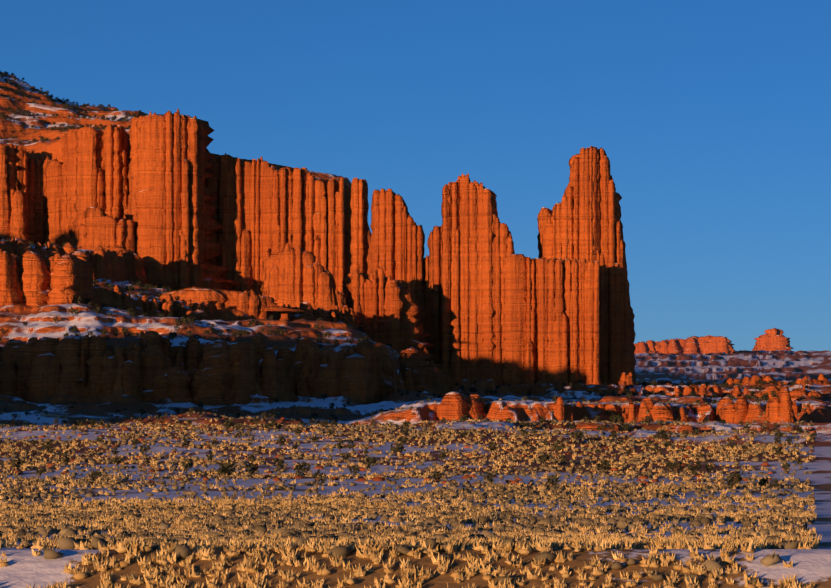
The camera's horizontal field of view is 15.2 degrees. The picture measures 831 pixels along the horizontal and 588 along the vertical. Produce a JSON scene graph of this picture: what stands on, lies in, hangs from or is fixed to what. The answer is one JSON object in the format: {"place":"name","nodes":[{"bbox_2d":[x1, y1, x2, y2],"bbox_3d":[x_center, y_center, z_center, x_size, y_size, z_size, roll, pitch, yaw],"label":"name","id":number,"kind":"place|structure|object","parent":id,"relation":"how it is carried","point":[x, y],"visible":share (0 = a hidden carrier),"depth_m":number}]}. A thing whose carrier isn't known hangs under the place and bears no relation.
{"place":"outdoors","nodes":[
{"label":"outdoors","id":0,"kind":"place"},
{"bbox_2d":[0,72,830,587],"bbox_3d":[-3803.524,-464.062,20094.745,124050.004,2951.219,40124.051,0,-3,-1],"label":"ground","id":1,"kind":"structure","parent":0,"point":[24,568],"depth_m":1278.65},
{"bbox_2d":[0,71,816,488],"bbox_3d":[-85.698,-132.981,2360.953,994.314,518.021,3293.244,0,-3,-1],"label":"shrubs","id":2,"kind":"object","parent":1,"relation":"on","point":[368,461],"visible":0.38,"depth_m":1316.31},
{"bbox_2d":[0,398,821,587],"bbox_3d":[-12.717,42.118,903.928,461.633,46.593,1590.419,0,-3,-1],"label":"dry grass","id":3,"kind":"structure","parent":1,"relation":"on","point":[265,527],"depth_m":456.75},
{"bbox_2d":[0,109,829,423],"bbox_3d":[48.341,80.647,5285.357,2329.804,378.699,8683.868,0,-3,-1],"label":"rock towers","id":4,"kind":"structure","parent":1,"relation":"on","point":[192,221],"depth_m":3000.61},
{"bbox_2d":[0,0,830,350],"label":"sky","id":5,"kind":"structure","parent":0,"point":[711,119]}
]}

